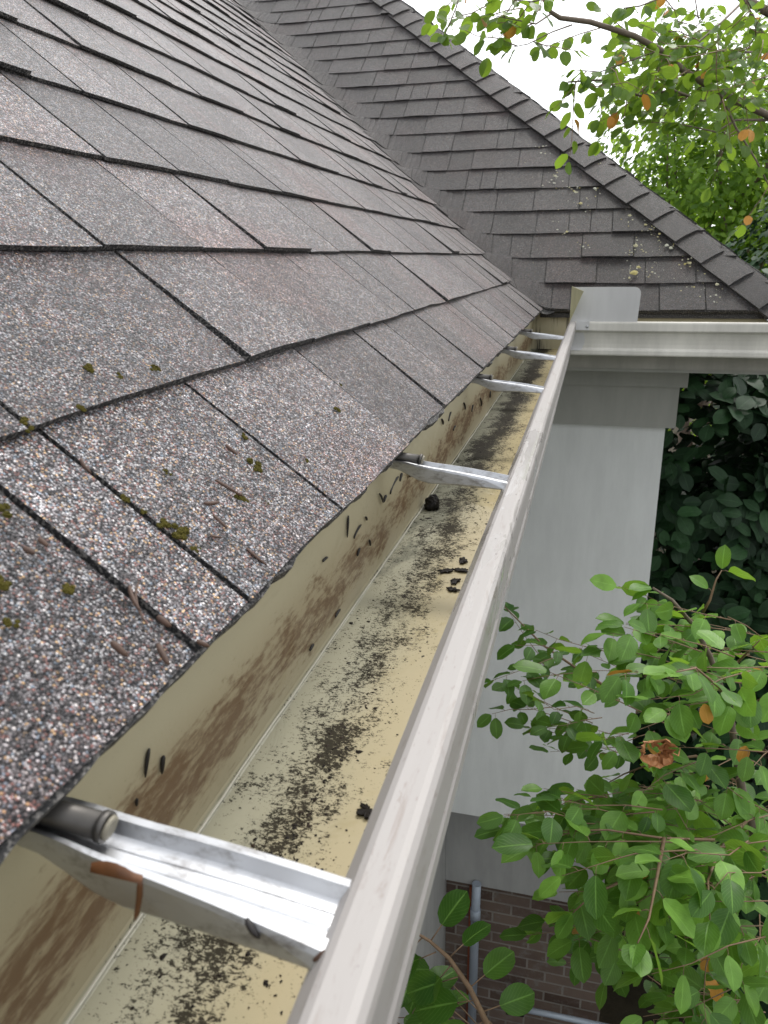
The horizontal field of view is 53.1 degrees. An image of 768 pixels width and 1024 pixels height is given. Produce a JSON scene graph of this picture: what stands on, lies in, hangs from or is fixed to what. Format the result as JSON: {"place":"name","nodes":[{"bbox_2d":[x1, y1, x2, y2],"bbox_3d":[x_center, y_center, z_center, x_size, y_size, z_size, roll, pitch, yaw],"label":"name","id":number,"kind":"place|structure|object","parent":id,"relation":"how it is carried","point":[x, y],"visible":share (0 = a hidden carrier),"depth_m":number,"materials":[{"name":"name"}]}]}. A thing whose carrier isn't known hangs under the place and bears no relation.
{"place":"outdoors","nodes":[
{"label":"outdoors","id":0,"kind":"place"},
{"bbox_2d":[403,0,767,226],"label":"sky","id":1,"kind":"structure","parent":0,"point":[541,79],"materials":[{"name":"white"}]},
{"bbox_2d":[599,401,767,1023],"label":"ground","id":2,"kind":"structure","parent":0,"point":[616,1008],"depth_m":5.14,"materials":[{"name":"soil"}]},
{"bbox_2d":[0,0,767,1023],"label":"house","id":3,"kind":"structure","parent":2,"relation":"on","point":[266,226],"depth_m":1.13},
{"bbox_2d":[0,503,12,518],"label":"moss tuft","id":4,"kind":"object","parent":3,"relation":"on","point":[3,508],"visible":1,"depth_m":0.37,"materials":[{"name":"green plant"}]},
{"bbox_2d":[0,575,12,590],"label":"moss tuft","id":5,"kind":"object","parent":3,"relation":"on","point":[5,585],"visible":1,"depth_m":0.34,"materials":[{"name":"green plant"}]},
{"bbox_2d":[2,617,19,627],"bbox_3d":[-0.159,0.047,0.329,0.007,0.002,0.008,43,23,-1],"label":"moss tuft","id":6,"kind":"object","parent":3,"relation":"on","point":[7,622],"visible":1,"depth_m":0.33,"materials":[{"name":"green plant"}]},
{"bbox_2d":[19,416,34,432],"bbox_3d":[-0.200,-0.050,0.431,0.012,0.002,0.010,42,23,-1],"label":"moss tuft","id":7,"kind":"object","parent":3,"relation":"on","point":[24,420],"visible":1,"depth_m":0.43,"materials":[{"name":"green plant"}]},
{"bbox_2d":[22,546,34,554],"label":"pine needle","id":8,"kind":"object","parent":3,"relation":"on","point":[26,549],"visible":1,"depth_m":0.36,"materials":[{"name":"brown plant"}]},
{"bbox_2d":[37,537,47,546],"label":"pine needle","id":9,"kind":"object","parent":3,"relation":"on","point":[43,542],"visible":1,"depth_m":0.37,"materials":[{"name":"brown plant"}]},
{"bbox_2d":[62,583,75,594],"bbox_3d":[-0.149,0.036,0.363,0.007,0.002,0.008,41,23,0],"label":"moss tuft","id":10,"kind":"object","parent":3,"relation":"on","point":[68,588],"visible":1,"depth_m":0.36,"materials":[{"name":"green plant"}]},
{"bbox_2d":[76,404,86,411],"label":"moss tuft","id":11,"kind":"object","parent":3,"relation":"on","point":[81,408],"visible":1,"depth_m":0.48,"materials":[{"name":"green plant"}]},
{"bbox_2d":[79,458,91,472],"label":"pine needle","id":12,"kind":"object","parent":3,"relation":"on","point":[84,465],"visible":1,"depth_m":0.43,"materials":[{"name":"brown plant"}]},
{"bbox_2d":[82,363,94,372],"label":"moss tuft","id":13,"kind":"object","parent":3,"relation":"on","point":[88,367],"visible":1,"depth_m":0.52,"materials":[{"name":"green plant"}]},
{"bbox_2d":[110,640,127,656],"bbox_3d":[-0.122,0.063,0.353,0.009,0.007,0.004,4,19,14],"label":"pine needle","id":14,"kind":"object","parent":3,"relation":"on","point":[118,648],"visible":1,"depth_m":0.35,"materials":[{"name":"brown plant"}]},
{"bbox_2d":[116,372,122,378],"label":"moss tuft","id":15,"kind":"object","parent":3,"relation":"on","point":[119,376],"visible":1,"depth_m":0.54,"materials":[{"name":"green plant"}]},
{"bbox_2d":[120,494,130,502],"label":"moss tuft","id":16,"kind":"object","parent":3,"relation":"on","point":[124,498],"visible":1,"depth_m":0.44,"materials":[{"name":"green plant"}]},
{"bbox_2d":[128,585,141,611],"bbox_3d":[-0.124,0.043,0.384,0.012,0.009,0.010,4,19,14],"label":"pine needle","id":17,"kind":"object","parent":3,"relation":"on","point":[132,596],"visible":1,"depth_m":0.38,"materials":[{"name":"brown plant"}]},
{"bbox_2d":[134,581,147,624],"bbox_3d":[-0.122,0.046,0.385,0.004,0.014,0.027,-8,20,-21],"label":"pine needle","id":18,"kind":"object","parent":3,"relation":"on","point":[136,598],"visible":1,"depth_m":0.38,"materials":[{"name":"brown plant"}]},
{"bbox_2d":[149,364,160,370],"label":"moss tuft","id":19,"kind":"object","parent":3,"relation":"on","point":[155,367],"visible":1,"depth_m":0.57,"materials":[{"name":"green plant"}]},
{"bbox_2d":[156,643,169,664],"bbox_3d":[-0.106,0.068,0.369,0.010,0.008,0.007,4,19,14],"label":"pine needle","id":20,"kind":"object","parent":3,"relation":"on","point":[162,652],"visible":1,"depth_m":0.37,"materials":[{"name":"brown plant"}]},
{"bbox_2d":[156,518,170,527],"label":"moss tuft","id":21,"kind":"object","parent":3,"relation":"on","point":[164,523],"visible":1,"depth_m":0.45,"materials":[{"name":"green plant"}]},
{"bbox_2d":[156,615,171,627],"bbox_3d":[-0.110,0.055,0.385,0.008,0.006,0.003,4,19,14],"label":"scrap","id":22,"kind":"object","parent":3,"relation":"on","point":[162,620],"visible":1,"depth_m":0.38,"materials":[{"name":"brown plant"}]},
{"bbox_2d":[162,469,171,475],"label":"moss tuft","id":23,"kind":"object","parent":3,"relation":"on","point":[166,471],"visible":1,"depth_m":0.49,"materials":[{"name":"green plant"}]},
{"bbox_2d":[171,523,189,539],"bbox_3d":[-0.119,0.011,0.451,0.010,0.009,0.015,-6,19,-14],"label":"moss tuft","id":24,"kind":"object","parent":3,"relation":"on","point":[182,532],"visible":1,"depth_m":0.45,"materials":[{"name":"green plant"}]},
{"bbox_2d":[190,546,200,552],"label":"moss tuft","id":25,"kind":"object","parent":3,"relation":"on","point":[194,548],"visible":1,"depth_m":0.45,"materials":[{"name":"green plant"}]},
{"bbox_2d":[196,639,209,646],"bbox_3d":[-0.092,0.067,0.391,0.006,0.005,0.004,4,19,14],"label":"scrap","id":26,"kind":"object","parent":3,"relation":"on","point":[201,643],"visible":1,"depth_m":0.39,"materials":[{"name":"brown plant"}]},
{"bbox_2d":[203,501,218,505],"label":"pine needle","id":27,"kind":"object","parent":3,"relation":"on","point":[209,503],"visible":1,"depth_m":0.49,"materials":[{"name":"brown plant"}]},
{"bbox_2d":[212,514,227,528],"bbox_3d":[-0.102,0.006,0.481,0.011,0.009,0.003,4,19,14],"label":"pine needle","id":28,"kind":"object","parent":3,"relation":"on","point":[217,519],"visible":1,"depth_m":0.48,"materials":[{"name":"brown plant"}]},
{"bbox_2d":[215,479,242,496],"bbox_3d":[-0.104,-0.016,0.517,0.017,0.014,0.008,4,19,14],"label":"pine needle","id":29,"kind":"object","parent":3,"relation":"on","point":[224,485],"visible":1,"depth_m":0.51,"materials":[{"name":"brown plant"}]},
{"bbox_2d":[225,444,237,454],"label":"pine needle","id":30,"kind":"object","parent":3,"relation":"on","point":[230,449],"visible":1,"depth_m":0.56,"materials":[{"name":"brown plant"}]},
{"bbox_2d":[234,494,248,502],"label":"moss tuft","id":31,"kind":"object","parent":3,"relation":"on","point":[238,497],"visible":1,"depth_m":0.52,"materials":[{"name":"green plant"}]},
{"bbox_2d":[241,432,247,439],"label":"moss tuft","id":32,"kind":"object","parent":3,"relation":"on","point":[244,436],"visible":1,"depth_m":0.59,"materials":[{"name":"green plant"}]},
{"bbox_2d":[246,458,262,472],"bbox_3d":[-0.095,-0.035,0.568,0.012,0.011,0.013,-11,21,-29],"label":"moss tuft","id":33,"kind":"object","parent":3,"relation":"on","point":[258,466],"visible":1,"depth_m":0.57,"materials":[{"name":"green plant"}]},
{"bbox_2d":[246,548,266,564],"bbox_3d":[-0.080,0.028,0.478,0.014,0.011,0.003,4,19,14],"label":"pine needle","id":34,"kind":"object","parent":3,"relation":"on","point":[253,554],"visible":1,"depth_m":0.48,"materials":[{"name":"brown plant"}]},
{"bbox_2d":[0,321,575,1023],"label":"gutter","id":35,"kind":"object","parent":3,"relation":"attached to","point":[238,707],"visible":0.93,"depth_m":0.45,"materials":[{"name":"paint"}]},
{"bbox_2d":[90,861,142,883],"bbox_3d":[-0.098,0.132,0.281,0.024,0.006,0.005,4,19,14],"label":"dead leaf","id":36,"kind":"object","parent":35,"relation":"attached to","point":[111,869],"visible":1,"depth_m":0.28,"materials":[{"name":"brown plant"}]},
{"bbox_2d":[134,883,142,920],"bbox_3d":[-0.091,0.143,0.284,0.006,0.020,0.003,4,19,14],"label":"pine needle","id":37,"kind":"object","parent":35,"relation":"on","point":[139,892],"visible":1,"depth_m":0.28,"materials":[{"name":"brown plant"}]},
{"bbox_2d":[144,748,149,777],"bbox_3d":[-0.127,0.134,0.411,0.002,0.014,0.008,4,19,14],"label":"needle bit","id":38,"kind":"object","parent":35,"relation":"attached to","point":[147,759],"visible":1,"depth_m":0.41,"materials":[{"name":"black plant"}]},
{"bbox_2d":[160,755,165,773],"bbox_3d":[-0.123,0.140,0.428,0.003,0.010,0.005,4,19,14],"label":"needle bit","id":39,"kind":"object","parent":35,"relation":"attached to","point":[162,763],"visible":1,"depth_m":0.43,"materials":[{"name":"black plant"}]},
{"bbox_2d":[245,918,259,938],"bbox_3d":[-0.046,0.144,0.267,0.006,0.006,0.004,4,19,14],"label":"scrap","id":40,"kind":"object","parent":35,"relation":"on","point":[251,929],"visible":1,"depth_m":0.27,"materials":[{"name":"black"}]},
{"bbox_2d":[312,949,324,962],"bbox_3d":[-0.022,0.151,0.261,0.006,0.006,0.003,4,19,14],"label":"twig","id":41,"kind":"object","parent":35,"relation":"on","point":[316,958],"visible":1,"depth_m":0.26,"materials":[{"name":"brown wood"}]},
{"bbox_2d":[94,360,551,1019],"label":"gutter litter","id":42,"kind":"object","parent":35,"relation":"in","point":[162,956],"visible":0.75,"depth_m":0.55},
{"bbox_2d":[346,516,348,537],"bbox_3d":[-0.035,0.014,0.741,0.003,0.021,0.007,4,19,14],"label":"needle bit","id":43,"kind":"object","parent":35,"relation":"attached to","point":[347,529],"visible":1,"depth_m":0.74,"materials":[{"name":"black plant"}]},
{"bbox_2d":[354,524,361,538],"bbox_3d":[-0.027,0.020,0.776,0.003,0.007,0.025,4,19,14],"label":"needle bit","id":44,"kind":"object","parent":35,"relation":"attached to","point":[358,528],"visible":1,"depth_m":0.78,"materials":[{"name":"black plant"}]},
{"bbox_2d":[356,802,371,818],"bbox_3d":[-0.011,0.191,0.489,0.012,0.002,0.021,-16,24,-39],"label":"leaf scrap","id":45,"kind":"object","parent":35,"relation":"in","point":[365,811],"visible":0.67,"depth_m":0.49,"materials":[{"name":"black plant"}]},
{"bbox_2d":[390,476,398,493],"bbox_3d":[0.011,-0.032,0.917,0.005,0.012,0.040,4,19,14],"label":"needle bit","id":46,"kind":"object","parent":35,"relation":"attached to","point":[397,477],"visible":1,"depth_m":0.92,"materials":[{"name":"black plant"}]},
{"bbox_2d":[424,494,438,510],"bbox_3d":[0.067,-0.013,1.080,0.022,0.024,0.025,4,19,14],"label":"mud lump","id":47,"kind":"object","parent":35,"relation":"in","point":[431,502],"visible":1,"depth_m":1.07,"materials":[{"name":"black soil"}]},
{"bbox_2d":[438,568,453,572],"bbox_3d":[0.071,0.066,0.865,0.019,0.002,0.011,-7,19,-18],"label":"leaf scrap","id":48,"kind":"object","parent":35,"relation":"on","point":[446,570],"visible":1,"depth_m":0.86,"materials":[{"name":"black plant"}]},
{"bbox_2d":[446,586,459,591],"bbox_3d":[0.072,0.082,0.817,0.016,0.002,0.010,16,24,40],"label":"leaf scrap","id":49,"kind":"object","parent":35,"relation":"on","point":[451,589],"visible":0.98,"depth_m":0.81,"materials":[{"name":"black plant"}]},
{"bbox_2d":[450,578,460,584],"bbox_3d":[0.077,0.075,0.837,0.010,0.002,0.017,8,20,26],"label":"leaf scrap","id":50,"kind":"object","parent":35,"relation":"on","point":[454,581],"visible":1,"depth_m":0.84,"materials":[{"name":"black plant"}]},
{"bbox_2d":[453,568,467,572],"bbox_3d":[0.086,0.065,0.867,0.017,0.002,0.010,3,19,11],"label":"leaf scrap","id":51,"kind":"object","parent":35,"relation":"on","point":[461,570],"visible":0.98,"depth_m":0.86,"materials":[{"name":"black plant"}]},
{"bbox_2d":[459,557,467,563],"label":"leaf scrap","id":52,"kind":"object","parent":35,"relation":"on","point":[462,560],"visible":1,"depth_m":0.89,"materials":[{"name":"black plant"}]},
{"bbox_2d":[465,880,480,1023],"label":"downpipe","id":53,"kind":"object","parent":3,"relation":"attached to","point":[474,916],"visible":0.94,"depth_m":4.54,"materials":[{"name":"grey metal"}]},
{"bbox_2d":[506,1008,607,1023],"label":"water pipe","id":54,"kind":"object","parent":3,"relation":"attached to","point":[557,1016],"visible":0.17,"depth_m":4.46,"materials":[{"name":"grey metal"}]},
{"bbox_2d":[535,145,727,301],"bbox_3d":[0.937,-1.176,3.051,0.822,0.626,0.752,4,19,14],"label":"lichen","id":55,"kind":"object","parent":3,"relation":"on","point":[633,272],"visible":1,"depth_m":2.93},
{"bbox_2d":[531,286,767,358],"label":"gutter","id":56,"kind":"object","parent":3,"relation":"attached to","point":[608,321],"visible":0.89,"depth_m":2.67,"materials":[{"name":"paint"}]},
{"bbox_2d":[397,889,534,1023],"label":"sapling","id":57,"kind":"object","parent":2,"relation":"on","point":[431,997],"visible":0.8,"depth_m":1.44,"materials":[{"name":"green plant"}]},
{"bbox_2d":[421,0,767,243],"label":"overhanging tree","id":58,"kind":"object","parent":2,"relation":"on","point":[714,65],"visible":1,"depth_m":2.50,"materials":[{"name":"green plant"}]},
{"bbox_2d":[474,545,767,1023],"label":"leafy tree","id":59,"kind":"object","parent":2,"relation":"on","point":[660,837],"visible":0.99,"depth_m":1.40,"materials":[{"name":"green plant"}]},
{"bbox_2d":[640,739,680,768],"bbox_3d":[0.463,0.384,1.237,0.164,0.094,0.055,-15,23,-38],"label":"withered leaf","id":60,"kind":"object","parent":59,"relation":"on","point":[662,759],"visible":1,"depth_m":1.19,"materials":[{"name":"brown plant"}]},
{"bbox_2d":[589,0,767,450],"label":"light tree","id":61,"kind":"object","parent":2,"relation":"on","point":[733,190],"visible":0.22,"depth_m":8.35,"materials":[{"name":"green plant"}]},
{"bbox_2d":[631,123,764,435],"bbox_3d":[6.637,-3.863,14.860,6.636,7.523,4.260,4,19,14],"label":"light tree","id":62,"kind":"object","parent":2,"relation":"on","point":[695,137],"depth_m":13.90,"materials":[{"name":"green plant"}]},
{"bbox_2d":[629,265,767,1018],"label":"broadleaf shrub","id":63,"kind":"object","parent":2,"relation":"on","point":[707,507],"visible":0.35,"depth_m":3.97,"materials":[{"name":"green plant"}]},
{"bbox_2d":[703,196,767,572],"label":"dark tree","id":64,"kind":"object","parent":2,"relation":"on","point":[755,262],"visible":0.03,"depth_m":6.62,"materials":[{"name":"green plant"}]},
{"bbox_2d":[731,71,767,264],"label":"light tree","id":65,"kind":"object","parent":2,"relation":"on","point":[764,149],"visible":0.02,"depth_m":9.91,"materials":[{"name":"green plant"}]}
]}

